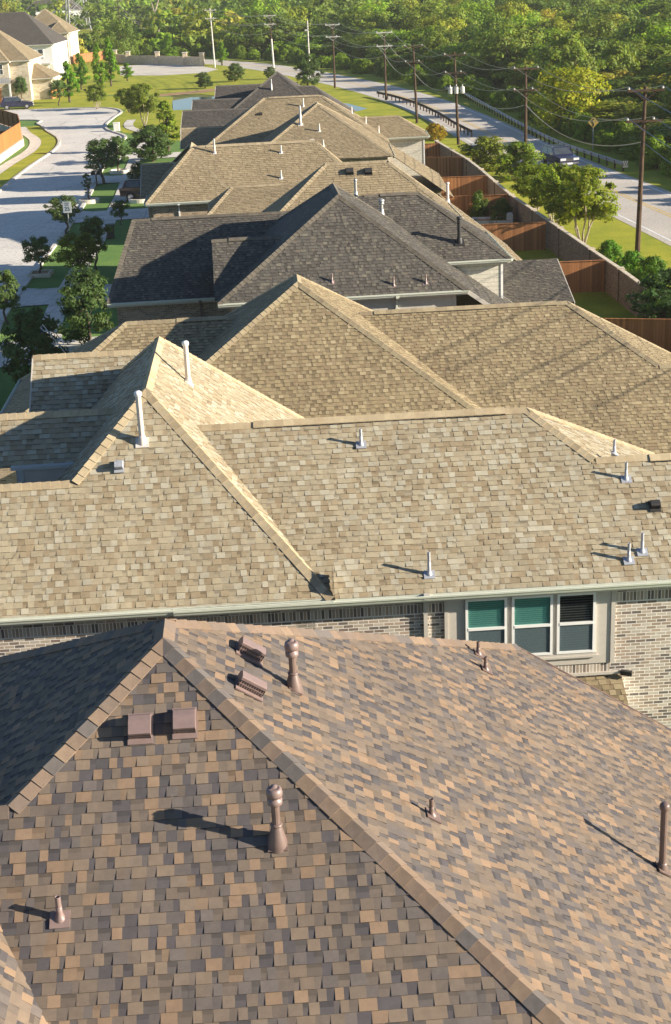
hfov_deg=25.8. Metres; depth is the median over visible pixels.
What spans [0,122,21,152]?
wooden fence
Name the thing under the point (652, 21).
tree
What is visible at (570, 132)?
shrub
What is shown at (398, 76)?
shrub
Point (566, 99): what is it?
tree
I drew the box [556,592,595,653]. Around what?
window
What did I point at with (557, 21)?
tree
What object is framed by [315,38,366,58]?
tree
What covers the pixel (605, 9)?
tree
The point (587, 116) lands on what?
power line
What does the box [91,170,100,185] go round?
mailbox
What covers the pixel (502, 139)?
road marking
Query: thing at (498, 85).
ground
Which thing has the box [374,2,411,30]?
tree
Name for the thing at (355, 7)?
tree
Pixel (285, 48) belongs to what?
shrub
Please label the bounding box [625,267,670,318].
tree
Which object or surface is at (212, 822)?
brick house
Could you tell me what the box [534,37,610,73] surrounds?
tree
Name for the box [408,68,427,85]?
shrub
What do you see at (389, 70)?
shrub
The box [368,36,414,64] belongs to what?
tree
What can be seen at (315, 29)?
tree
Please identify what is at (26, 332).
tree
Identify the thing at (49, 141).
verge
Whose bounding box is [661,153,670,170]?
shrub
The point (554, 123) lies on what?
shrub
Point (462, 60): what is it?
tree
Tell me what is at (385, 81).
utility pole
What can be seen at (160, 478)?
brick house
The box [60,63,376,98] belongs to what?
meadow
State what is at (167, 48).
tree
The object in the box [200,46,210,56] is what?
shrub
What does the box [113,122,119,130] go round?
utility box
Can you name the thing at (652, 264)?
shrub
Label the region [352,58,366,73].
shrub
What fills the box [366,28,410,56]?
tree
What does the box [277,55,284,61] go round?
shrub
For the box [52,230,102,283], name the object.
tree
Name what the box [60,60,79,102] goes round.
tree
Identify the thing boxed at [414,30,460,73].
tree
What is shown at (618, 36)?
tree
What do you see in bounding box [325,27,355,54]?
tree
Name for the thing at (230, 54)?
shrub
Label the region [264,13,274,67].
utility pole
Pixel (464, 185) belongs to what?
wooden fence
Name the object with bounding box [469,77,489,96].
shrub
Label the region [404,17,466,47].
tree
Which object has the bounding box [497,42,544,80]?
tree
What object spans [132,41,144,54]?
shrub
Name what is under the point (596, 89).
power line
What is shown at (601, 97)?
tree
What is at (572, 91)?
power line
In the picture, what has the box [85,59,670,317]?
verge
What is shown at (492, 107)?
power line
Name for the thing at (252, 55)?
shrub
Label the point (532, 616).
window
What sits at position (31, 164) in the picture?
kerb
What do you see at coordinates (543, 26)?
tree
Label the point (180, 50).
shrub
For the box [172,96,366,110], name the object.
pond
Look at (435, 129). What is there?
shrub
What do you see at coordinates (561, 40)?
tree
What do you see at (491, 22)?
tree
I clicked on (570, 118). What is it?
power line
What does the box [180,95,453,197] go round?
brick house
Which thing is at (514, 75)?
tree
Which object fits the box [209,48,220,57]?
shrub
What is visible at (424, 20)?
tree
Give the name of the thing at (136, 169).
tree
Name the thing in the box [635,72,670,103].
tree
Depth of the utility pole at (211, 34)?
286.60 m
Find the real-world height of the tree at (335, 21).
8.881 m
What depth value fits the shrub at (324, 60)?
273.72 m
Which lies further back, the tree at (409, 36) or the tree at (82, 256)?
the tree at (409, 36)
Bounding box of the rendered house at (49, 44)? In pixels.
[0,12,68,77]
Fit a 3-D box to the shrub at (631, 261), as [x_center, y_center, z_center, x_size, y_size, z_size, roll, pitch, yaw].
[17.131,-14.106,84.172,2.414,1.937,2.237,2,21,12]
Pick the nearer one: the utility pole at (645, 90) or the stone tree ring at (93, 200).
the utility pole at (645, 90)
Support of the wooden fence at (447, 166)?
on the verge at (605, 304)
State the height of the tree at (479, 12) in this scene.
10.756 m
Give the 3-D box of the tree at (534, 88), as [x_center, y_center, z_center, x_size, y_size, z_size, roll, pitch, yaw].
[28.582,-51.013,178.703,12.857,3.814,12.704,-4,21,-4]
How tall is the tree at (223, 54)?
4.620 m
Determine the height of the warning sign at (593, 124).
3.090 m
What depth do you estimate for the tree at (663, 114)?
143.96 m
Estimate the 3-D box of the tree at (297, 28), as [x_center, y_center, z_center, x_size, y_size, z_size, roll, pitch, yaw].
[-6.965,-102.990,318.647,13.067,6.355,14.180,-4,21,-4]
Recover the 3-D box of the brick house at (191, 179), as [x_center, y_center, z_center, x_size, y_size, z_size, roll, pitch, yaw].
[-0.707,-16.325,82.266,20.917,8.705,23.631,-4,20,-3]
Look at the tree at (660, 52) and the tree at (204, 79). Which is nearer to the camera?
the tree at (660, 52)
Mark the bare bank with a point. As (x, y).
(192, 92)
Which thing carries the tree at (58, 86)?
on the meadow at (81, 101)
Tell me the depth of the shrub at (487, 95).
194.10 m
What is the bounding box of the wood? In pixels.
[0,0,670,52]
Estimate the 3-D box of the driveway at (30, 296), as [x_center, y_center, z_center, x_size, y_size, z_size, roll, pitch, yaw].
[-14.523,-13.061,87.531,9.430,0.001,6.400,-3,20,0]
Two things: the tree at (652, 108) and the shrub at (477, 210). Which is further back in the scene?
the tree at (652, 108)
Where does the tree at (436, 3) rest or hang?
on the ground at (498, 85)
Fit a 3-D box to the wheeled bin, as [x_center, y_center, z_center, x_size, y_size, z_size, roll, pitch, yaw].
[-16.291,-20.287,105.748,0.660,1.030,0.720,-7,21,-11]
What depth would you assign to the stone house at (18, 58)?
228.78 m
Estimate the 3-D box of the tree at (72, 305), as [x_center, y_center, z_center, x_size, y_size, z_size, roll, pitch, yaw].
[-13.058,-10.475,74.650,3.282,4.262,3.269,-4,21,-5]
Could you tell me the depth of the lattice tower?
521.41 m
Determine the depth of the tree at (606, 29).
218.35 m
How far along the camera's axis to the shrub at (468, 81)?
200.71 m
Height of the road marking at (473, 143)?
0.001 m
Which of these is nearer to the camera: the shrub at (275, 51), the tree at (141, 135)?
the tree at (141, 135)
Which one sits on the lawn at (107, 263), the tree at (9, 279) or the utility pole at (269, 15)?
the tree at (9, 279)
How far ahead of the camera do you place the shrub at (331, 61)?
271.59 m
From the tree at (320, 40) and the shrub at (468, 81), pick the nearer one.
the shrub at (468, 81)
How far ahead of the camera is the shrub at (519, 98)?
180.21 m
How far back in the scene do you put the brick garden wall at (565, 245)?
91.16 m
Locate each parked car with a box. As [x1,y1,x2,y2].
[0,96,33,109]
[119,177,140,199]
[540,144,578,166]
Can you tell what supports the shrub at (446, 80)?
on the verge at (654, 176)
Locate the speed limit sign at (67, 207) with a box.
[62,202,71,230]
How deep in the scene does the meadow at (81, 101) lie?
215.44 m
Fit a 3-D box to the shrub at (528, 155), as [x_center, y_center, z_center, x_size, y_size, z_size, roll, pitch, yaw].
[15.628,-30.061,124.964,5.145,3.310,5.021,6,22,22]
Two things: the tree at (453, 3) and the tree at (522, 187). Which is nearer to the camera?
the tree at (522, 187)
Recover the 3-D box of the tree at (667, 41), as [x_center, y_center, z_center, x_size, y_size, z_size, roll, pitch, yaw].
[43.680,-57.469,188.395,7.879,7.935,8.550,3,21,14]
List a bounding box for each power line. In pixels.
[445,53,511,69]
[447,72,512,90]
[460,89,523,108]
[515,67,627,92]
[519,92,624,121]
[526,105,640,145]
[532,87,652,119]
[540,67,661,90]
[628,118,670,147]
[629,87,670,112]
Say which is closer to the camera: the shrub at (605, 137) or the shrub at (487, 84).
the shrub at (605, 137)
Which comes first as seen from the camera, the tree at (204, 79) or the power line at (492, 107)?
the power line at (492, 107)
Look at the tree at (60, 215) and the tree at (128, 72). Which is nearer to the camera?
the tree at (60, 215)
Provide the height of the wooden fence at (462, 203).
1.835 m
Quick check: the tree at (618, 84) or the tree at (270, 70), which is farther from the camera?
the tree at (270, 70)
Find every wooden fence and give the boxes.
[0,109,17,126]
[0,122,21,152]
[73,51,104,63]
[425,143,439,156]
[425,157,462,176]
[441,175,486,195]
[443,194,508,216]
[480,222,545,250]
[559,260,604,292]
[603,318,670,351]
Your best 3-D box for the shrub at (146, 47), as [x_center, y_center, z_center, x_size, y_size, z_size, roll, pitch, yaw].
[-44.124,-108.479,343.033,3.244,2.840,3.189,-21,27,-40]
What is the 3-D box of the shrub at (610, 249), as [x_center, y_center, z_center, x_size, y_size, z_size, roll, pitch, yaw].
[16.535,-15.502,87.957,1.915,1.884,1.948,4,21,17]
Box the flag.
[35,324,64,352]
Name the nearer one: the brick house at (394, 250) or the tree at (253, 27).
the brick house at (394, 250)
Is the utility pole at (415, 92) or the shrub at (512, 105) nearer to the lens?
the utility pole at (415, 92)
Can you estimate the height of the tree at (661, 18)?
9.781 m
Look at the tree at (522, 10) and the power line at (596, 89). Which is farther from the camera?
the tree at (522, 10)
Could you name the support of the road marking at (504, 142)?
on the highway
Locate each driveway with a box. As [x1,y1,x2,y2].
[0,336,97,366]
[15,284,111,306]
[74,208,148,222]
[91,174,134,184]
[112,152,180,159]
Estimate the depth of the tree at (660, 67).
174.26 m
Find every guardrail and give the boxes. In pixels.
[376,91,471,136]
[441,86,628,170]
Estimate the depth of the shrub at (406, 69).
237.32 m
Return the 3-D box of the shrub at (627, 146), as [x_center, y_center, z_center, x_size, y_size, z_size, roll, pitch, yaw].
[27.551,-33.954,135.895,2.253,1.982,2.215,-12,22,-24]
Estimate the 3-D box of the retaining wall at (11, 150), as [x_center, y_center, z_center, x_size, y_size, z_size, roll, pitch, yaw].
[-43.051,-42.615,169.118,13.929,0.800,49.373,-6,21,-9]
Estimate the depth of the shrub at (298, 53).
287.17 m
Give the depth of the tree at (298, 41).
310.69 m
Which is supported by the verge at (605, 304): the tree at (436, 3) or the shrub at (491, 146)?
the shrub at (491, 146)
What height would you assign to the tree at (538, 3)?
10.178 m
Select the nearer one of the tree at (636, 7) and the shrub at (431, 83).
the shrub at (431, 83)
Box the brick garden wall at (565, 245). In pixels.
[434,140,662,318]
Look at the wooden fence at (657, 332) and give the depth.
68.13 m
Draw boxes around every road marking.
[204,59,670,195]
[204,61,670,216]
[205,63,670,240]
[207,61,670,214]
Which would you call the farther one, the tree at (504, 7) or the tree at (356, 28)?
the tree at (356, 28)
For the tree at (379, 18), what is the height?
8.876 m
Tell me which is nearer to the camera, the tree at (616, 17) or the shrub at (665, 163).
the shrub at (665, 163)
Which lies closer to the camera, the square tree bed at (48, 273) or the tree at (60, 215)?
the square tree bed at (48, 273)
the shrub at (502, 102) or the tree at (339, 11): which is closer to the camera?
the shrub at (502, 102)
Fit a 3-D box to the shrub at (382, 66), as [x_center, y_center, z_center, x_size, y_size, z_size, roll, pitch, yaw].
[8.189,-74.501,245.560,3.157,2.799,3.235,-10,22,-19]
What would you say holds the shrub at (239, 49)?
on the ground at (498, 85)
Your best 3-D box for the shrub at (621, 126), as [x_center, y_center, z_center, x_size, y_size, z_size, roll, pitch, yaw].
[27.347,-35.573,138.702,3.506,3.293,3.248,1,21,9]
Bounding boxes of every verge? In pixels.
[0,126,57,187]
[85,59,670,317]
[140,55,670,191]
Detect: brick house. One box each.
[0,274,670,483]
[0,336,670,727]
[0,618,670,1023]
[106,179,574,324]
[140,139,521,260]
[180,71,355,135]
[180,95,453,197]
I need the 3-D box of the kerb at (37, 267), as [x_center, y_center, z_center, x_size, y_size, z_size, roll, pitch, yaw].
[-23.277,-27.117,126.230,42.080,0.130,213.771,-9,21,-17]
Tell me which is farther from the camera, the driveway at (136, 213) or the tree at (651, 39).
the tree at (651, 39)
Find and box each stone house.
[0,31,59,101]
[34,9,79,63]
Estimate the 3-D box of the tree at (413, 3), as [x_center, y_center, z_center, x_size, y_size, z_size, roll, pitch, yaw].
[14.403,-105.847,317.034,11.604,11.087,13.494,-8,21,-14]
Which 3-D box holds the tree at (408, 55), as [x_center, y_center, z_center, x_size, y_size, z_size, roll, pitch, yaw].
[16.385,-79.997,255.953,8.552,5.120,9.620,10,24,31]
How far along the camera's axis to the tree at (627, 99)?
155.78 m
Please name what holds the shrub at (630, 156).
on the verge at (654, 176)
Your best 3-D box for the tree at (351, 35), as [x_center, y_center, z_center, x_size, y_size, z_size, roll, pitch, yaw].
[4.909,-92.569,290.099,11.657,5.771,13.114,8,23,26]
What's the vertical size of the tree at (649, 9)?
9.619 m
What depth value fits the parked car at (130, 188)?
122.52 m
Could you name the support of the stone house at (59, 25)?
on the meadow at (165, 84)
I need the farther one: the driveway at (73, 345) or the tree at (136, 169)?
the tree at (136, 169)
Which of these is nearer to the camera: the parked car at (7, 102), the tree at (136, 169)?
the tree at (136, 169)
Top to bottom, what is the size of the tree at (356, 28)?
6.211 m
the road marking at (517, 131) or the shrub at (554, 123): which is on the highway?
the road marking at (517, 131)
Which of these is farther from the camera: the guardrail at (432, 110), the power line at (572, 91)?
the guardrail at (432, 110)
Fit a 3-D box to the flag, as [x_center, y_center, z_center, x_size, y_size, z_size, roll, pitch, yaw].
[-12.518,-7.489,63.843,1.460,1.471,0.113,-6,21,-9]
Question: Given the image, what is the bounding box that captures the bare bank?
[159,89,214,95]
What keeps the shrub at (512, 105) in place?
on the verge at (654, 176)
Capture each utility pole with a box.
[204,8,215,67]
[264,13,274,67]
[325,23,339,87]
[376,31,391,99]
[404,44,423,122]
[444,52,465,144]
[513,65,538,161]
[626,85,664,262]
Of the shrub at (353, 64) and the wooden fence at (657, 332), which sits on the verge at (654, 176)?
the shrub at (353, 64)
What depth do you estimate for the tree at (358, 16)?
306.77 m
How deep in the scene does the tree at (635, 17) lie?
225.12 m
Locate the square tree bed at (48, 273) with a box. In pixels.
[28,269,53,277]
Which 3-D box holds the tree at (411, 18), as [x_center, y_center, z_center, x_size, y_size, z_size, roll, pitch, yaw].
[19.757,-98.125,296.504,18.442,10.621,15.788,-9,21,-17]
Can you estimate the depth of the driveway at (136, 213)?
116.06 m
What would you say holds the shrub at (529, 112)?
on the verge at (654, 176)
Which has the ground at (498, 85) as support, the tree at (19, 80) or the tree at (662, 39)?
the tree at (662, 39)
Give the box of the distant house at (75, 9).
[26,0,84,19]
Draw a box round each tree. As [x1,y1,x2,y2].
[0,269,26,323]
[0,305,68,386]
[11,76,27,98]
[20,235,54,272]
[43,194,81,234]
[47,79,68,105]
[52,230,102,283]
[55,265,114,344]
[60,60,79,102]
[72,53,91,89]
[78,215,113,270]
[80,173,91,199]
[82,138,120,183]
[84,84,106,108]
[90,43,106,84]
[101,18,142,54]
[102,37,120,85]
[106,135,132,170]
[109,200,130,224]
[113,87,136,112]
[121,63,133,80]
[123,82,159,125]
[126,124,174,161]
[126,162,140,177]
[151,0,166,31]
[154,100,180,150]
[163,36,178,55]
[194,72,213,87]
[215,42,227,65]
[221,63,245,81]
[231,34,270,54]
[232,8,302,56]
[263,66,275,77]
[269,30,319,53]
[272,19,321,34]
[279,24,326,46]
[292,53,324,85]
[297,34,338,55]
[313,17,330,27]
[313,22,348,52]
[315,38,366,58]
[325,8,350,28]
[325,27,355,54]
[328,10,354,34]
[329,25,365,48]
[334,30,372,54]
[335,5,372,19]
[335,7,387,34]
[345,33,382,62]
[346,1,394,27]
[348,29,390,60]
[359,12,399,31]
[365,42,416,68]
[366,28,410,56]
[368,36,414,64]
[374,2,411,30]
[388,0,421,15]
[391,0,446,31]
[393,31,425,60]
[395,25,436,65]
[403,42,432,66]
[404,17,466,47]
[410,16,438,30]
[410,40,460,70]
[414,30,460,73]
[416,41,479,74]
[424,0,449,14]
[425,26,455,39]
[435,0,471,5]
[436,2,473,18]
[437,7,478,29]
[442,1,496,25]
[447,53,514,84]
[451,53,487,77]
[454,24,493,47]
[458,10,520,54]
[460,0,479,8]
[461,21,544,84]
[479,47,530,74]
[491,60,539,88]
[492,0,547,11]
[493,0,537,20]
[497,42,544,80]
[498,4,544,29]
[509,164,554,209]
[510,11,548,29]
[512,20,566,45]
[514,81,558,105]
[517,52,548,83]
[521,64,613,133]
[523,42,550,58]
[527,0,553,16]
[527,28,589,91]
[528,163,582,223]
[529,53,596,76]
[531,28,568,45]
[534,0,571,14]
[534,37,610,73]
[537,7,563,18]
[541,90,639,118]
[542,164,620,242]
[543,43,602,94]
[546,0,601,10]
[547,16,575,31]
[553,9,582,25]
[557,98,649,131]
[561,6,588,21]
[562,18,617,43]
[568,24,605,40]
[572,96,639,125]
[576,2,645,25]
[578,35,610,43]
[581,12,629,36]
[589,69,633,90]
[593,38,643,81]
[600,54,651,76]
[602,32,640,56]
[602,75,664,110]
[604,43,670,73]
[605,37,670,67]
[606,18,656,42]
[611,117,670,155]
[612,100,670,129]
[613,0,648,8]
[616,18,670,45]
[621,15,656,28]
[623,0,649,15]
[623,1,658,19]
[623,73,665,102]
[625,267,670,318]
[629,0,670,20]
[629,11,670,31]
[632,21,670,53]
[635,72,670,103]
[637,59,670,82]
[645,0,668,3]
[646,48,670,74]
[647,38,670,66]
[652,80,670,119]
[654,59,670,74]
[657,32,670,48]
[657,84,670,109]
[658,5,670,17]
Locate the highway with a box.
[204,59,670,245]
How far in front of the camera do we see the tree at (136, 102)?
181.67 m
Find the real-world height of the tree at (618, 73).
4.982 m
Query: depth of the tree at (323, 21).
328.78 m
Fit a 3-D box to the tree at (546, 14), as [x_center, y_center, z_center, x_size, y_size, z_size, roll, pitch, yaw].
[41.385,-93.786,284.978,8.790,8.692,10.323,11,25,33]
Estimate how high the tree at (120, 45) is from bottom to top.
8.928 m
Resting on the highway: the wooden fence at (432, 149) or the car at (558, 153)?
the car at (558, 153)
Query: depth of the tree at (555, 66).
197.09 m
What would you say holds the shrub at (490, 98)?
on the verge at (654, 176)
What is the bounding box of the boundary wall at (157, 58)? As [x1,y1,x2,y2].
[113,50,204,65]
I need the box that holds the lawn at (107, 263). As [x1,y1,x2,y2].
[0,95,575,410]
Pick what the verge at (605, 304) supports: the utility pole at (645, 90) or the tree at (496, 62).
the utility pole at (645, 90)
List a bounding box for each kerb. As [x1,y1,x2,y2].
[0,107,126,331]
[0,119,59,190]
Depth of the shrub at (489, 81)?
197.20 m
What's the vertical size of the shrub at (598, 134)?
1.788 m
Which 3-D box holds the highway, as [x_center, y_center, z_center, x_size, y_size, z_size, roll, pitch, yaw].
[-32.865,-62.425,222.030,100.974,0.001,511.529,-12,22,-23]
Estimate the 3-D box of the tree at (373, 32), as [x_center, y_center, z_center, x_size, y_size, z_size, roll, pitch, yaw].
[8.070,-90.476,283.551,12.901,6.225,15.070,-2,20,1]
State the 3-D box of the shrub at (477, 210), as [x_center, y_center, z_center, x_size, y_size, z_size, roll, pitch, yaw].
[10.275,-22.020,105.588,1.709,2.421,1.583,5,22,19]
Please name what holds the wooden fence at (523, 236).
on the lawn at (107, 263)
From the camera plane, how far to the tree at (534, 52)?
211.18 m
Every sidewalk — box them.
[0,127,40,173]
[40,120,151,339]
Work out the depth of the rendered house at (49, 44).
275.24 m
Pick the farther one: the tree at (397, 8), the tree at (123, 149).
the tree at (397, 8)
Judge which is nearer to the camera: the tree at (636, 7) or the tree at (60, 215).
the tree at (60, 215)
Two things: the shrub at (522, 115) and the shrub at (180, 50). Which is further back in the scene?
the shrub at (180, 50)
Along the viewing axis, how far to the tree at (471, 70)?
217.19 m
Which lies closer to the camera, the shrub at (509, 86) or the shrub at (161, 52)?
the shrub at (509, 86)
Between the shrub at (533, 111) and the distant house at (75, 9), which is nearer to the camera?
the shrub at (533, 111)
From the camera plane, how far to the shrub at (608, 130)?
144.51 m
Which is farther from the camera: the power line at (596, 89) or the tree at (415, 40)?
the tree at (415, 40)
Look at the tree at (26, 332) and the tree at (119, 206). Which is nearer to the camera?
the tree at (26, 332)
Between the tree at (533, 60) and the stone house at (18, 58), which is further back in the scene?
the stone house at (18, 58)
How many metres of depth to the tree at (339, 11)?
319.06 m
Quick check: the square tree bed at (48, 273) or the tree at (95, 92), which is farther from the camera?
the tree at (95, 92)
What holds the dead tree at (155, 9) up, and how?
on the ground at (498, 85)
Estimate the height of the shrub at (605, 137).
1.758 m
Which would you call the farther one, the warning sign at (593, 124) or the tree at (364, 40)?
the tree at (364, 40)
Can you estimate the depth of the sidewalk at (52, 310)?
107.21 m
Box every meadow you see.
[0,95,182,140]
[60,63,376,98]
[78,29,104,49]
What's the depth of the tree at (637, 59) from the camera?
181.19 m
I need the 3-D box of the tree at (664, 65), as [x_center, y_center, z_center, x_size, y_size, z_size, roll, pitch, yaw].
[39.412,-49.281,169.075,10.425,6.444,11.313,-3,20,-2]
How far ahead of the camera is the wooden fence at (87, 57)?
327.33 m
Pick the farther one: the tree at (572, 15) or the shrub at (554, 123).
the tree at (572, 15)
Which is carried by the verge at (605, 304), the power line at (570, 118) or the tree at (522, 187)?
the tree at (522, 187)
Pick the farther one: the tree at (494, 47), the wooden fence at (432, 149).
the tree at (494, 47)
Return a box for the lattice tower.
[65,0,90,29]
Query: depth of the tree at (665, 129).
134.56 m
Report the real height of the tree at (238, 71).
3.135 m
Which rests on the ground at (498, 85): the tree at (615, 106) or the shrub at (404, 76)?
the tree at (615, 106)
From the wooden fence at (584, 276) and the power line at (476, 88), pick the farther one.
the power line at (476, 88)
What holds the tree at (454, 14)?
on the ground at (498, 85)
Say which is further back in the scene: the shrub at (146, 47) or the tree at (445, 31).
the shrub at (146, 47)
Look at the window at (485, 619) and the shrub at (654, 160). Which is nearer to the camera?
the window at (485, 619)
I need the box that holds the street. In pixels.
[0,108,123,316]
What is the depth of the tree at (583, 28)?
219.82 m
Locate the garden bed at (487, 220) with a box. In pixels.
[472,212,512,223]
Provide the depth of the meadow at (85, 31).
504.56 m
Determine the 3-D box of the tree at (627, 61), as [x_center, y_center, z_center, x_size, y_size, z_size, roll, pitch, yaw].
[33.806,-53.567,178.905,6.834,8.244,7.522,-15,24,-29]
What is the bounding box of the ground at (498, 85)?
[19,0,669,245]
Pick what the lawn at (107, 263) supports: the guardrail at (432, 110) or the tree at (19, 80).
the tree at (19, 80)
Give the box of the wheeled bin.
[105,223,114,237]
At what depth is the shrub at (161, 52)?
337.11 m
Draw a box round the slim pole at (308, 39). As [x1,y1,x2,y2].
[305,21,310,77]
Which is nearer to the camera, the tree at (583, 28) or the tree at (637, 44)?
the tree at (637, 44)
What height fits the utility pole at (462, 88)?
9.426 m
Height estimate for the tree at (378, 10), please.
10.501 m
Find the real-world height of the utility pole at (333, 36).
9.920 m
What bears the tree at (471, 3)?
on the ground at (498, 85)
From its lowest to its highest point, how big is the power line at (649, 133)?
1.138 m
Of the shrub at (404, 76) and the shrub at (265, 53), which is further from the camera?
the shrub at (265, 53)
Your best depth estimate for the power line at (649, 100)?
81.24 m
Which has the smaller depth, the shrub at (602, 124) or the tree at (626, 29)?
the shrub at (602, 124)
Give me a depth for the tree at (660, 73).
171.51 m
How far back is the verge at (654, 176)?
165.99 m
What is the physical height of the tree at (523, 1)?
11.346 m
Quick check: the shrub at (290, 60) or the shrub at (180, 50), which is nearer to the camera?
the shrub at (290, 60)
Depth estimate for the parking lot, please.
288.50 m
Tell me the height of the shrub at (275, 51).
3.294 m
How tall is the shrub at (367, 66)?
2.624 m
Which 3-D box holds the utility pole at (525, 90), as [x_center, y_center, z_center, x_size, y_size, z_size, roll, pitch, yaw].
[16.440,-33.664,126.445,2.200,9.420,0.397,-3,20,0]
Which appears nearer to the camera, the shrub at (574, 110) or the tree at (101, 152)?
the tree at (101, 152)
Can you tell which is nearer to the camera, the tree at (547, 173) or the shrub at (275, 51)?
the tree at (547, 173)
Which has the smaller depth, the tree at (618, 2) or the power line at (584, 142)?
the power line at (584, 142)
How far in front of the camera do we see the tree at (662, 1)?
322.61 m
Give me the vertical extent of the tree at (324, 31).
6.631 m
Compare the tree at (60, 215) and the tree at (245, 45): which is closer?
the tree at (60, 215)
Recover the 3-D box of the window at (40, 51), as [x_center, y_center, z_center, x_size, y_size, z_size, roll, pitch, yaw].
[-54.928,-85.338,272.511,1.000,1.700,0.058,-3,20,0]
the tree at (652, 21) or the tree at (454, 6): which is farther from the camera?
the tree at (454, 6)
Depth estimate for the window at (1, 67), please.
226.51 m
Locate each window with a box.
[0,64,2,74]
[37,49,43,58]
[465,598,506,643]
[512,595,552,655]
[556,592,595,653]
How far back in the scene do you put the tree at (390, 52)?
261.22 m
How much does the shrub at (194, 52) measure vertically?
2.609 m
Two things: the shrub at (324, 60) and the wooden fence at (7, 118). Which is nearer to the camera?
the wooden fence at (7, 118)
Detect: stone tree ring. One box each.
[78,197,99,203]
[109,168,128,173]
[128,196,145,203]
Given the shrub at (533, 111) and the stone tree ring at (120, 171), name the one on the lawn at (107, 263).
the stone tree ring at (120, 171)
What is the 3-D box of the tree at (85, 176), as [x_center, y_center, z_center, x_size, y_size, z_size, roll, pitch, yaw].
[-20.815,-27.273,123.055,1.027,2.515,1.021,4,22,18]
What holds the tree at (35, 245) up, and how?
in the square tree bed at (48, 273)
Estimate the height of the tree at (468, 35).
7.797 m
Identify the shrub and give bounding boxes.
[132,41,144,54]
[141,43,153,54]
[159,49,166,55]
[178,48,188,55]
[189,46,200,56]
[191,43,203,53]
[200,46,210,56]
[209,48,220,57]
[225,49,233,57]
[232,45,245,58]
[245,49,259,59]
[263,47,275,60]
[266,45,278,60]
[276,44,291,60]
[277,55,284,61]
[287,48,296,62]
[293,50,305,62]
[318,56,330,67]
[329,55,337,67]
[332,52,348,69]
[350,59,356,72]
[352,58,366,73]
[356,59,374,73]
[375,60,391,75]
[380,57,395,75]
[383,64,396,79]
[395,72,403,80]
[400,66,410,78]
[402,73,410,81]
[406,70,412,82]
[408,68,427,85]
[425,123,447,140]
[426,78,435,87]
[434,77,441,87]
[436,75,453,91]
[457,135,519,170]
[458,74,480,97]
[467,190,489,217]
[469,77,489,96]
[475,81,495,100]
[475,84,490,100]
[483,92,490,101]
[486,80,496,92]
[487,92,499,105]
[490,198,514,222]
[492,91,506,107]
[492,140,544,180]
[502,85,515,98]
[503,99,515,111]
[506,86,520,98]
[508,92,515,102]
[511,92,519,103]
[515,87,531,110]
[517,104,532,119]
[518,100,523,112]
[527,92,551,116]
[529,103,544,122]
[549,116,561,130]
[557,107,581,135]
[564,117,585,136]
[571,112,596,142]
[589,118,613,141]
[591,130,605,143]
[594,132,619,150]
[595,127,614,138]
[595,239,625,261]
[607,119,639,153]
[614,250,645,278]
[621,135,637,153]
[622,128,645,151]
[623,139,640,160]
[633,255,667,284]
[636,134,665,168]
[637,135,670,169]
[645,125,662,136]
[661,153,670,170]
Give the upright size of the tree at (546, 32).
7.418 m
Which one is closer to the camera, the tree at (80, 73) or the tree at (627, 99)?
the tree at (627, 99)
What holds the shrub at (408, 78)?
on the verge at (654, 176)
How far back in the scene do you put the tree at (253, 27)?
315.70 m
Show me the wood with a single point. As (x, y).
(102, 14)
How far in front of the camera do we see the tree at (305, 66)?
228.95 m
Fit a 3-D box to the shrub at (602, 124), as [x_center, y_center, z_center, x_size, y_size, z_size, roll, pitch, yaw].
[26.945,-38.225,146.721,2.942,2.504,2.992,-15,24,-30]
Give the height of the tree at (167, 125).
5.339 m
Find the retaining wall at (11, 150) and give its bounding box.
[0,124,23,162]
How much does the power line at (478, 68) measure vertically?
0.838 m
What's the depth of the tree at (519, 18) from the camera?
251.48 m
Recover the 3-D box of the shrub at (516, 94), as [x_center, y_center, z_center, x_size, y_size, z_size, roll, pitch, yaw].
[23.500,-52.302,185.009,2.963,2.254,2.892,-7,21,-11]
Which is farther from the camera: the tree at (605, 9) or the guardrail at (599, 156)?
the tree at (605, 9)
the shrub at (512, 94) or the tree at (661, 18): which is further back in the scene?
the tree at (661, 18)
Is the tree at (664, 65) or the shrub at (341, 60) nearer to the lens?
the tree at (664, 65)
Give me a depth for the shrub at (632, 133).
136.87 m
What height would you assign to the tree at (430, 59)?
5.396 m
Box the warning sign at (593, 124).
[588,117,598,149]
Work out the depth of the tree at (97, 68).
240.91 m
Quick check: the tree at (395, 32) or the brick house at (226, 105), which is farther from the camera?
the tree at (395, 32)
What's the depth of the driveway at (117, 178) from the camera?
136.45 m
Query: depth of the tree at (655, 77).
164.40 m
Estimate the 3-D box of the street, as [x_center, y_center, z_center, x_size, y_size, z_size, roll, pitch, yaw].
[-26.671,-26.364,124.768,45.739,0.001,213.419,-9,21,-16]
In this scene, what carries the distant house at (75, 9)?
on the ground at (498, 85)
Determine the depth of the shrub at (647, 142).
127.71 m
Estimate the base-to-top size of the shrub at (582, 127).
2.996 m
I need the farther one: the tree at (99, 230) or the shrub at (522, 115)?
the shrub at (522, 115)
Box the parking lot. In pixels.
[119,64,216,75]
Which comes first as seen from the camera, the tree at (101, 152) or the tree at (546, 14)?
the tree at (101, 152)
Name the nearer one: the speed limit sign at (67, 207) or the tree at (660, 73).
the speed limit sign at (67, 207)
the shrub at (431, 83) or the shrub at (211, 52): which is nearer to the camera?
the shrub at (431, 83)
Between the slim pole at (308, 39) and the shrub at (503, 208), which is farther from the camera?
the slim pole at (308, 39)
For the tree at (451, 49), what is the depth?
237.84 m
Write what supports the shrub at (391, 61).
on the ground at (498, 85)
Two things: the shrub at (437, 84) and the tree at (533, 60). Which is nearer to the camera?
the tree at (533, 60)

